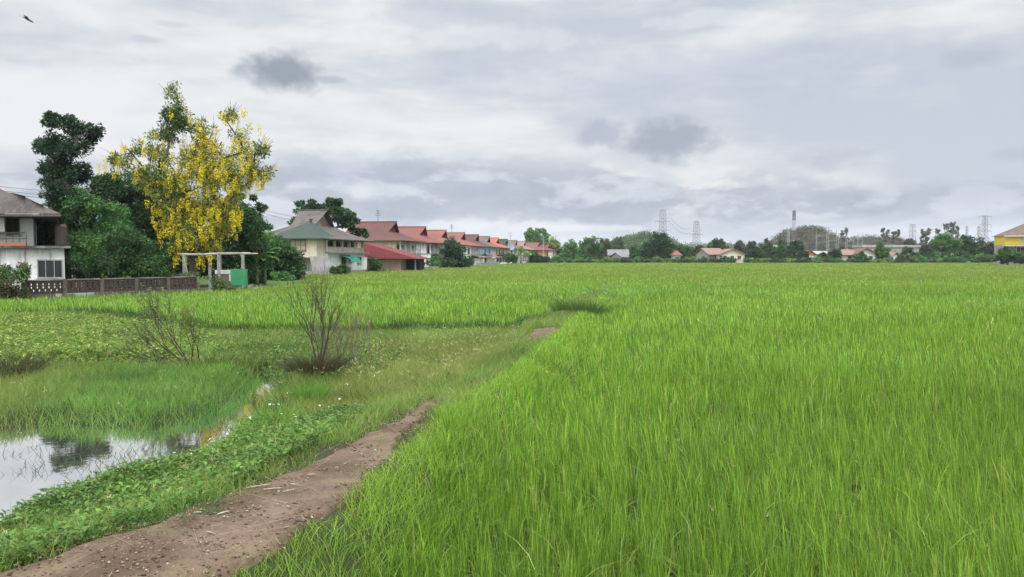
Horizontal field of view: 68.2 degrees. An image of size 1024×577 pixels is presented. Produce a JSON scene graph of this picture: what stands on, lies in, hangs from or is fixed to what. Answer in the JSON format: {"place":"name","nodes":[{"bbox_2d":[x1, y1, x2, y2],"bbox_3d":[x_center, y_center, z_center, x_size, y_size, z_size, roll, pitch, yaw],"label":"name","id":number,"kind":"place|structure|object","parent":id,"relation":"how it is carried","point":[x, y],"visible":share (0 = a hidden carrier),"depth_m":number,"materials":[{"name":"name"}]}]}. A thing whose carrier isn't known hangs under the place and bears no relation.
{"place":"outdoors","nodes":[
{"label":"outdoors","id":0,"kind":"place"},
{"bbox_2d":[0,362,281,520],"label":"pond water","id":1,"kind":"structure","parent":0,"point":[24,484],"depth_m":8.82,"materials":[{"name":"grey liquid"}]},
{"bbox_2d":[0,311,238,364],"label":"water spinach","id":2,"kind":"object","parent":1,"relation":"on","point":[34,322],"visible":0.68,"depth_m":18.32,"materials":[{"name":"green plant"}]},
{"bbox_2d":[0,356,262,429],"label":"marsh grass","id":3,"kind":"structure","parent":1,"relation":"in","point":[135,390],"depth_m":11.40,"materials":[{"name":"green plant"}]},
{"bbox_2d":[1,381,278,475],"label":"water weed","id":4,"kind":"object","parent":1,"relation":"on","point":[104,447],"visible":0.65,"depth_m":8.37,"materials":[{"name":"green plant"}]},
{"bbox_2d":[0,327,556,576],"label":"path","id":5,"kind":"structure","parent":0,"point":[332,477],"depth_m":4.66,"materials":[{"name":"brown soil"}]},
{"bbox_2d":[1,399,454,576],"bbox_3d":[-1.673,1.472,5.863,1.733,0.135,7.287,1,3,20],"label":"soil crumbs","id":6,"kind":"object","parent":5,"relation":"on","point":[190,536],"visible":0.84,"depth_m":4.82,"materials":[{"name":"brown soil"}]},
{"bbox_2d":[4,328,552,576],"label":"dry litter","id":7,"kind":"object","parent":5,"relation":"on","point":[168,530],"visible":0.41,"depth_m":4.89,"materials":[{"name":"brown plant"}]},
{"bbox_2d":[0,261,1021,576],"bbox_3d":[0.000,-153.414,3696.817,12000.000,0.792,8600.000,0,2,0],"label":"ground","id":8,"kind":"structure","parent":0,"point":[202,281],"depth_m":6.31,"materials":[{"name":"green plant"}]},
{"bbox_2d":[0,261,32,301],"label":"vine mound","id":9,"kind":"object","parent":8,"relation":"on","point":[8,287],"visible":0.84,"depth_m":37.75,"materials":[{"name":"green plant"}]},
{"bbox_2d":[0,348,61,379],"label":"grass tuft","id":10,"kind":"object","parent":8,"relation":"on","point":[21,365],"visible":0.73,"depth_m":12.95,"materials":[{"name":"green plant"}]},
{"bbox_2d":[0,189,70,291],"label":"old house","id":11,"kind":"structure","parent":8,"relation":"on","point":[21,216],"depth_m":41.96,"materials":[{"name":"white paint"}]},
{"bbox_2d":[5,218,20,235],"bbox_3d":[-28.396,-3.510,43.016,1.046,1.052,0.188,0,2,0],"label":"window","id":12,"kind":"structure","parent":11,"relation":"in","point":[12,224],"depth_m":43.05,"materials":[{"name":"brown glass"}]},
{"bbox_2d":[36,259,64,279],"bbox_3d":[-25.606,-1.043,41.919,1.706,1.140,0.188,0,2,0],"label":"window","id":13,"kind":"structure","parent":11,"relation":"in","point":[47,269],"depth_m":41.96,"materials":[{"name":"grey glass"}]},
{"bbox_2d":[55,224,67,245],"bbox_3d":[-25.695,-3.038,43.110,0.641,1.250,0.643,0,2,0],"label":"water tank","id":14,"kind":"object","parent":11,"relation":"on","point":[61,234],"visible":0.85,"depth_m":42.86,"materials":[{"name":"grey"}]},
{"bbox_2d":[31,110,105,286],"bbox_3d":[-27.490,-5.209,46.981,4.011,11.296,3.658,2,3,42],"label":"tall tree","id":15,"kind":"object","parent":8,"relation":"on","point":[59,172],"visible":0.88,"depth_m":46.14,"materials":[{"name":"green plant"}]},
{"bbox_2d":[53,182,131,289],"bbox_3d":[-26.353,-3.095,47.466,5.051,7.088,4.169,0,2,0],"label":"leafy tree","id":16,"kind":"object","parent":8,"relation":"on","point":[84,236],"visible":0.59,"depth_m":46.75,"materials":[{"name":"green plant"}]},
{"bbox_2d":[74,168,161,287],"bbox_3d":[-29.022,-4.369,55.888,5.686,8.893,5.699,0,2,0],"label":"shade tree","id":17,"kind":"object","parent":8,"relation":"on","point":[107,184],"visible":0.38,"depth_m":54.84,"materials":[{"name":"green plant"}]},
{"bbox_2d":[21,276,227,300],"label":"brick wall","id":18,"kind":"structure","parent":8,"relation":"on","point":[102,288],"depth_m":41.92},
{"bbox_2d":[79,221,172,287],"bbox_3d":[-22.761,-1.716,45.190,4.328,4.621,4.541,2,3,36],"label":"round tree","id":19,"kind":"object","parent":8,"relation":"on","point":[128,255],"visible":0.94,"depth_m":44.41,"materials":[{"name":"green plant"}]},
{"bbox_2d":[113,165,207,275],"bbox_3d":[-26.703,-4.647,57.506,7.500,9.396,6.776,0,2,0],"label":"shade tree","id":20,"kind":"object","parent":8,"relation":"on","point":[141,198],"visible":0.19,"depth_m":56.29,"materials":[{"name":"green plant"}]},
{"bbox_2d":[103,280,219,368],"bbox_3d":[-6.573,0.689,14.088,2.232,1.733,1.601,0,2,0],"label":"bare shrub","id":21,"kind":"object","parent":8,"relation":"on","point":[146,337],"visible":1,"depth_m":14.08,"materials":[{"name":"brown plant"}]},
{"bbox_2d":[118,483,231,526],"bbox_3d":[-2.193,1.461,5.003,0.736,0.213,0.722,0,2,0],"label":"grass tuft","id":22,"kind":"object","parent":8,"relation":"on","point":[163,514],"visible":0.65,"depth_m":4.97,"materials":[{"name":"green plant"}]},
{"bbox_2d":[168,271,200,283],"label":"wall weed","id":23,"kind":"object","parent":8,"relation":"on","point":[185,273],"depth_m":47.36,"materials":[{"name":"green plant"}]},
{"bbox_2d":[0,399,371,566],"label":"leafy creeper","id":24,"kind":"object","parent":8,"relation":"on","point":[313,417],"visible":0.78,"depth_m":6.24,"materials":[{"name":"green plant"}]},
{"bbox_2d":[95,80,278,283],"bbox_3d":[-22.053,-6.935,51.576,12.437,14.365,5.008,0,2,0],"label":"golden shower tree","id":25,"kind":"object","parent":8,"relation":"on","point":[209,177],"visible":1,"depth_m":51.36,"materials":[{"name":"yellow plant"}]},
{"bbox_2d":[178,349,241,367],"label":"grass tuft","id":26,"kind":"object","parent":8,"relation":"on","point":[213,358],"visible":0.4,"depth_m":14.64,"materials":[{"name":"green plant"}]},
{"bbox_2d":[178,252,257,288],"bbox_3d":[-19.302,-1.085,50.190,5.020,2.650,1.986,0,2,0],"label":"concrete frame","id":27,"kind":"object","parent":8,"relation":"on","point":[219,267],"visible":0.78,"depth_m":49.42,"materials":[{"name":"grey concrete"}]},
{"bbox_2d":[205,275,231,291],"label":"wall weed","id":28,"kind":"object","parent":8,"relation":"on","point":[216,281],"depth_m":47.19,"materials":[{"name":"green plant"}]},
{"bbox_2d":[166,198,274,279],"bbox_3d":[-23.084,-3.634,59.566,8.452,7.193,5.938,-1,3,-29],"label":"shade tree","id":29,"kind":"object","parent":8,"relation":"on","point":[250,237],"visible":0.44,"depth_m":59.35,"materials":[{"name":"green plant"}]},
{"bbox_2d":[187,401,253,422],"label":"grass tuft","id":30,"kind":"object","parent":8,"relation":"on","point":[211,413],"visible":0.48,"depth_m":10.33,"materials":[{"name":"green plant"}]},
{"bbox_2d":[215,270,236,286],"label":"white block wall","id":31,"kind":"structure","parent":8,"relation":"on","point":[225,274],"depth_m":49.23,"materials":[{"name":"white concrete"}]},
{"bbox_2d":[230,269,247,289],"bbox_3d":[-17.550,-0.502,48.687,1.080,1.510,0.130,0,2,0],"label":"green panel","id":32,"kind":"object","parent":8,"relation":"on","point":[239,276],"visible":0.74,"depth_m":48.61,"materials":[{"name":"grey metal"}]},
{"bbox_2d":[208,350,279,368],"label":"grass tuft","id":33,"kind":"object","parent":8,"relation":"on","point":[248,362],"visible":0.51,"depth_m":14.54,"materials":[{"name":"green plant"}]},
{"bbox_2d":[228,191,273,273],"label":"layered tree","id":34,"kind":"object","parent":8,"relation":"on","point":[259,207],"visible":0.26,"depth_m":65.34,"materials":[{"name":"green plant"}]},
{"bbox_2d":[238,247,273,284],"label":"banana plant","id":35,"kind":"object","parent":8,"relation":"on","point":[260,254],"visible":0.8,"depth_m":59.69,"materials":[{"name":"green plant"}]},
{"bbox_2d":[0,303,534,529],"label":"edge sedge","id":36,"kind":"object","parent":8,"relation":"on","point":[240,326],"visible":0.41,"depth_m":21.11,"materials":[{"name":"green plant"}]},
{"bbox_2d":[227,399,308,429],"bbox_3d":[-2.995,1.609,9.241,1.100,0.440,1.138,2,3,44],"label":"grass tuft","id":37,"kind":"object","parent":8,"relation":"on","point":[275,412],"visible":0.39,"depth_m":9.30,"materials":[{"name":"green plant"}]},
{"bbox_2d":[233,227,306,279],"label":"hedge bush","id":38,"kind":"object","parent":8,"relation":"on","point":[288,255],"visible":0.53,"depth_m":74.01,"materials":[{"name":"green plant"}]},
{"bbox_2d":[227,335,332,354],"bbox_3d":[-4.924,1.213,16.264,2.720,0.411,2.048,0,2,0],"label":"grass tuft","id":39,"kind":"object","parent":8,"relation":"on","point":[268,343],"visible":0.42,"depth_m":16.16,"materials":[{"name":"green plant"}]},
{"bbox_2d":[269,270,295,280],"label":"shrub","id":40,"kind":"object","parent":8,"relation":"on","point":[281,275],"visible":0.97,"depth_m":71.75,"materials":[{"name":"green plant"}]},
{"bbox_2d":[0,263,590,330],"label":"rice plot","id":41,"kind":"object","parent":8,"relation":"on","point":[259,306],"visible":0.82,"depth_m":36.64,"materials":[{"name":"green plant"}]},
{"bbox_2d":[277,376,334,401],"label":"grass tuft","id":42,"kind":"object","parent":8,"relation":"on","point":[307,394],"visible":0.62,"depth_m":10.75,"materials":[{"name":"green plant"}]},
{"bbox_2d":[198,330,419,379],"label":"weeds","id":43,"kind":"object","parent":8,"relation":"on","point":[278,352],"visible":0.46,"depth_m":15.55,"materials":[{"name":"green plant"}]},
{"bbox_2d":[272,257,352,366],"bbox_3d":[-3.486,0.383,13.083,1.464,2.005,1.032,0,2,0],"label":"bare shrub","id":44,"kind":"object","parent":8,"relation":"on","point":[321,355],"visible":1,"depth_m":13.16,"materials":[{"name":"brown plant"}]},
{"bbox_2d":[268,345,357,378],"bbox_3d":[-3.373,1.286,13.036,1.784,0.564,1.852,-1,3,-16],"label":"grass tuft","id":45,"kind":"object","parent":8,"relation":"on","point":[299,364],"visible":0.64,"depth_m":12.89,"materials":[{"name":"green plant"}]},
{"bbox_2d":[309,256,329,274],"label":"corrugated sheet","id":46,"kind":"object","parent":8,"relation":"on","point":[317,262],"visible":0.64,"depth_m":91.50,"materials":[{"name":"white metal"}]},
{"bbox_2d":[266,209,375,271],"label":"house","id":47,"kind":"structure","parent":8,"relation":"on","point":[311,232],"depth_m":101.46,"materials":[{"name":"paint"}]},
{"bbox_2d":[285,240,306,250],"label":"window","id":48,"kind":"structure","parent":47,"relation":"in","point":[301,244],"depth_m":95.70,"materials":[{"name":"brown"}]},
{"bbox_2d":[286,197,368,237],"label":"backing tree","id":49,"kind":"object","parent":8,"relation":"on","point":[339,213],"visible":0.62,"depth_m":117.82,"materials":[{"name":"green plant"}]},
{"bbox_2d":[310,297,379,370],"bbox_3d":[-3.064,0.787,13.870,1.298,1.436,1.236,0,2,0],"label":"bare shrub","id":50,"kind":"object","parent":8,"relation":"on","point":[340,338],"visible":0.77,"depth_m":13.74,"materials":[{"name":"brown plant"}]},
{"bbox_2d":[366,256,388,271],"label":"yard bush","id":51,"kind":"object","parent":8,"relation":"on","point":[377,266],"visible":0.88,"depth_m":107.39,"materials":[{"name":"green plant"}]},
{"bbox_2d":[346,213,426,268],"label":"row house","id":52,"kind":"structure","parent":8,"relation":"on","point":[386,233],"depth_m":134.38,"materials":[{"name":"concrete"}]},
{"bbox_2d":[364,242,429,270],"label":"annex","id":53,"kind":"object","parent":8,"relation":"on","point":[392,258],"visible":0.69,"depth_m":115.65,"materials":[{"name":"red"}]},
{"bbox_2d":[385,370,454,390],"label":"grass tuft","id":54,"kind":"object","parent":8,"relation":"on","point":[421,380],"visible":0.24,"depth_m":11.24,"materials":[{"name":"green plant"}]},
{"bbox_2d":[398,226,443,266],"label":"row house","id":55,"kind":"structure","parent":8,"relation":"on","point":[431,246],"depth_m":154.07,"materials":[{"name":"concrete"}]},
{"bbox_2d":[425,254,445,267],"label":"clipped hedge","id":56,"kind":"object","parent":8,"relation":"on","point":[435,261],"visible":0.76,"depth_m":145.44,"materials":[{"name":"green plant"}]},
{"bbox_2d":[0,315,872,575],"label":"seed heads","id":57,"kind":"object","parent":8,"relation":"on","point":[183,465],"visible":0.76,"depth_m":12.96,"materials":[{"name":"plant"}]},
{"bbox_2d":[427,230,469,262],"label":"row house","id":58,"kind":"structure","parent":8,"relation":"on","point":[440,235],"depth_m":175.70,"materials":[{"name":"concrete"}]},
{"bbox_2d":[431,235,474,267],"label":"ficus tree","id":59,"kind":"object","parent":8,"relation":"on","point":[451,252],"visible":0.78,"depth_m":147.93,"materials":[{"name":"green plant"}]},
{"bbox_2d":[447,224,491,264],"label":"row house","id":60,"kind":"structure","parent":8,"relation":"on","point":[472,251],"depth_m":193.64,"materials":[{"name":"concrete"}]},
{"bbox_2d":[465,234,500,261],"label":"row house","id":61,"kind":"structure","parent":8,"relation":"on","point":[474,238],"depth_m":210.74,"materials":[{"name":"concrete"}]},
{"bbox_2d":[479,236,503,263],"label":"row house","id":62,"kind":"structure","parent":8,"relation":"on","point":[496,249],"depth_m":228.71,"materials":[{"name":"concrete"}]},
{"bbox_2d":[490,237,513,261],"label":"row house","id":63,"kind":"structure","parent":8,"relation":"on","point":[495,241],"depth_m":247.17,"materials":[{"name":"concrete"}]},
{"bbox_2d":[508,240,529,262],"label":"row house","id":64,"kind":"structure","parent":8,"relation":"on","point":[514,243],"depth_m":285.26,"materials":[{"name":"concrete"}]},
{"bbox_2d":[523,227,550,244],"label":"broadleaf tree","id":65,"kind":"object","parent":8,"relation":"on","point":[531,234],"visible":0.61,"depth_m":367.55,"materials":[{"name":"green plant"}]},
{"bbox_2d":[525,242,548,255],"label":"row house","id":66,"kind":"structure","parent":8,"relation":"on","point":[535,245],"depth_m":315.37,"materials":[{"name":"concrete"}]},
{"bbox_2d":[544,236,563,255],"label":"broadleaf tree","id":67,"kind":"object","parent":8,"relation":"on","point":[555,244],"visible":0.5,"depth_m":342.82,"materials":[{"name":"green plant"}]},
{"bbox_2d":[520,346,592,381],"bbox_3d":[0.862,1.392,13.733,1.633,0.658,1.520,0,2,0],"label":"grass tuft","id":68,"kind":"object","parent":8,"relation":"on","point":[568,371],"visible":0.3,"depth_m":13.73,"materials":[{"name":"green plant"}]},
{"bbox_2d":[562,239,579,258],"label":"broadleaf tree","id":69,"kind":"object","parent":8,"relation":"on","point":[572,246],"visible":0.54,"depth_m":327.95,"materials":[{"name":"green plant"}]},
{"bbox_2d":[545,296,617,316],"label":"grass tuft","id":70,"kind":"object","parent":8,"relation":"on","point":[575,306],"visible":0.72,"depth_m":27.56,"materials":[{"name":"green plant"}]},
{"bbox_2d":[577,235,603,260],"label":"broadleaf tree","id":71,"kind":"object","parent":8,"relation":"on","point":[590,246],"visible":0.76,"depth_m":318.17,"materials":[{"name":"green plant"}]},
{"bbox_2d":[595,238,614,258],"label":"broadleaf tree","id":72,"kind":"object","parent":8,"relation":"on","point":[606,244],"visible":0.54,"depth_m":358.16,"materials":[{"name":"green plant"}]},
{"bbox_2d":[607,249,628,257],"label":"bungalow","id":73,"kind":"object","parent":8,"relation":"on","point":[610,252],"visible":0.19,"depth_m":270.29,"materials":[{"name":"white concrete"}]},
{"bbox_2d":[611,237,625,248],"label":"broadleaf tree","id":74,"kind":"object","parent":8,"relation":"on","point":[618,243],"visible":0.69,"depth_m":417.99,"materials":[{"name":"green plant"}]},
{"bbox_2d":[628,242,646,262],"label":"broadleaf tree","id":75,"kind":"object","parent":8,"relation":"on","point":[634,250],"visible":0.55,"depth_m":288.47,"materials":[{"name":"green plant"}]},
{"bbox_2d":[638,231,676,262],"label":"broadleaf tree","id":76,"kind":"object","parent":8,"relation":"on","point":[659,247],"visible":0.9,"depth_m":259.88,"materials":[{"name":"green plant"}]},
{"bbox_2d":[673,244,695,262],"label":"broadleaf tree","id":77,"kind":"object","parent":8,"relation":"on","point":[685,251],"visible":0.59,"depth_m":273.21,"materials":[{"name":"green plant"}]},
{"bbox_2d":[693,248,721,262],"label":"bungalow","id":78,"kind":"object","parent":8,"relation":"on","point":[706,252],"visible":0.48,"depth_m":259.12,"materials":[{"name":"white concrete"}]},
{"bbox_2d":[706,237,729,249],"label":"broadleaf tree","id":79,"kind":"object","parent":8,"relation":"on","point":[716,242],"visible":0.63,"depth_m":298.10,"materials":[{"name":"green plant"}]},
{"bbox_2d":[715,249,746,262],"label":"bungalow","id":80,"kind":"object","parent":8,"relation":"on","point":[736,254],"visible":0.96,"depth_m":251.76,"materials":[{"name":"beige paint"}]},
{"bbox_2d":[744,247,765,262],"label":"broadleaf tree","id":81,"kind":"object","parent":8,"relation":"on","point":[757,252],"visible":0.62,"depth_m":263.68,"materials":[{"name":"green plant"}]},
{"bbox_2d":[758,238,773,251],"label":"broadleaf tree","id":82,"kind":"object","parent":8,"relation":"on","point":[766,245],"visible":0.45,"depth_m":298.02,"materials":[{"name":"green plant"}]},
{"bbox_2d":[762,246,786,262],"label":"broadleaf tree","id":83,"kind":"object","parent":8,"relation":"on","point":[774,251],"visible":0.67,"depth_m":256.43,"materials":[{"name":"green plant"}]},
{"bbox_2d":[792,210,795,240],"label":"telecom mast","id":84,"kind":"object","parent":8,"relation":"on","point":[794,225],"visible":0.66,"depth_m":468.13,"materials":[{"name":"grey metal"}]},
{"bbox_2d":[786,240,804,261],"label":"broadleaf tree","id":85,"kind":"object","parent":8,"relation":"on","point":[794,249],"visible":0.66,"depth_m":270.33,"materials":[{"name":"green plant"}]},
{"bbox_2d":[827,248,841,262],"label":"broadleaf tree","id":86,"kind":"object","parent":8,"relation":"on","point":[835,253],"visible":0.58,"depth_m":256.98,"materials":[{"name":"green plant"}]},
{"bbox_2d":[827,249,854,262],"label":"bungalow","id":87,"kind":"object","parent":8,"relation":"on","point":[847,253],"visible":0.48,"depth_m":263.97,"materials":[{"name":"white concrete"}]},
{"bbox_2d":[852,248,875,259],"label":"bungalow","id":88,"kind":"object","parent":8,"relation":"on","point":[869,253],"visible":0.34,"depth_m":261.63,"materials":[{"name":"white concrete"}]},
{"bbox_2d":[874,243,892,259],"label":"broadleaf tree","id":89,"kind":"object","parent":8,"relation":"on","point":[880,252],"visible":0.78,"depth_m":254.85,"materials":[{"name":"green plant"}]},
{"bbox_2d":[852,245,920,256],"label":"bungalow","id":90,"kind":"object","parent":8,"relation":"on","point":[897,248],"visible":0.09,"depth_m":329.54,"materials":[{"name":"white concrete"}]},
{"bbox_2d":[896,253,915,262],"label":"hedge shrub","id":91,"kind":"object","parent":8,"relation":"on","point":[906,256],"visible":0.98,"depth_m":250.05,"materials":[{"name":"green plant"}]},
{"bbox_2d":[895,246,923,262],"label":"broadleaf tree","id":92,"kind":"object","parent":8,"relation":"on","point":[906,250],"visible":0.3,"depth_m":253.82,"materials":[{"name":"green plant"}]},
{"bbox_2d":[923,232,964,262],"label":"broadleaf tree","id":93,"kind":"object","parent":8,"relation":"on","point":[943,243],"visible":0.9,"depth_m":260.16,"materials":[{"name":"green plant"}]},
{"bbox_2d":[952,234,977,262],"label":"broadleaf tree","id":94,"kind":"object","parent":8,"relation":"on","point":[969,242],"visible":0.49,"depth_m":266.43,"materials":[{"name":"green plant"}]},
{"bbox_2d":[977,240,993,262],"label":"broadleaf tree","id":95,"kind":"object","parent":8,"relation":"on","point":[985,249],"visible":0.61,"depth_m":260.69,"materials":[{"name":"green plant"}]},
{"bbox_2d":[992,246,1021,264],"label":"broadleaf tree","id":96,"kind":"object","parent":8,"relation":"on","point":[1004,255],"visible":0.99,"depth_m":181.25,"materials":[{"name":"green plant"}]},
{"bbox_2d":[992,224,1023,264],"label":"yellow house","id":97,"kind":"structure","parent":8,"relation":"on","point":[1012,237],"depth_m":189.13,"materials":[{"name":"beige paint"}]},
{"bbox_2d":[0,0,1023,246],"label":"sky","id":98,"kind":"structure","parent":0,"point":[576,120],"materials":[{"name":"grey"}]},
{"bbox_2d":[353,262,1023,576],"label":"rice field","id":99,"kind":"structure","parent":0,"point":[906,381],"depth_m":8.49,"materials":[{"name":"green plant"}]},
{"bbox_2d":[791,232,848,251],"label":"hill","id":100,"kind":"structure","parent":0,"point":[816,244],"depth_m":577.19,"materials":[{"name":"green plant"}]},
{"bbox_2d":[769,225,855,251],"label":"hillside wood","id":101,"kind":"object","parent":100,"relation":"on","point":[804,232],"visible":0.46,"depth_m":590.00,"materials":[{"name":"grey plant"}]},
{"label":"hill","id":102,"kind":"structure","parent":0,"visible":0},
{"bbox_2d":[601,230,692,258],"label":"hillside wood","id":103,"kind":"object","parent":102,"relation":"on","point":[637,238],"visible":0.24,"depth_m":549.16,"materials":[{"name":"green plant"}]},
{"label":"hill","id":104,"kind":"structure","parent":0,"visible":0},
{"bbox_2d":[849,234,943,254],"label":"hillside wood","id":105,"kind":"object","parent":104,"relation":"on","point":[876,240],"visible":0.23,"depth_m":681.44,"materials":[{"name":"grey plant"}]},
{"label":"hill","id":106,"kind":"structure","parent":0,"visible":0},
{"bbox_2d":[560,241,945,255],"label":"hillside wood","id":107,"kind":"object","parent":106,"relation":"on","point":[705,246],"visible":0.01,"depth_m":954.56,"materials":[{"name":"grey plant"}]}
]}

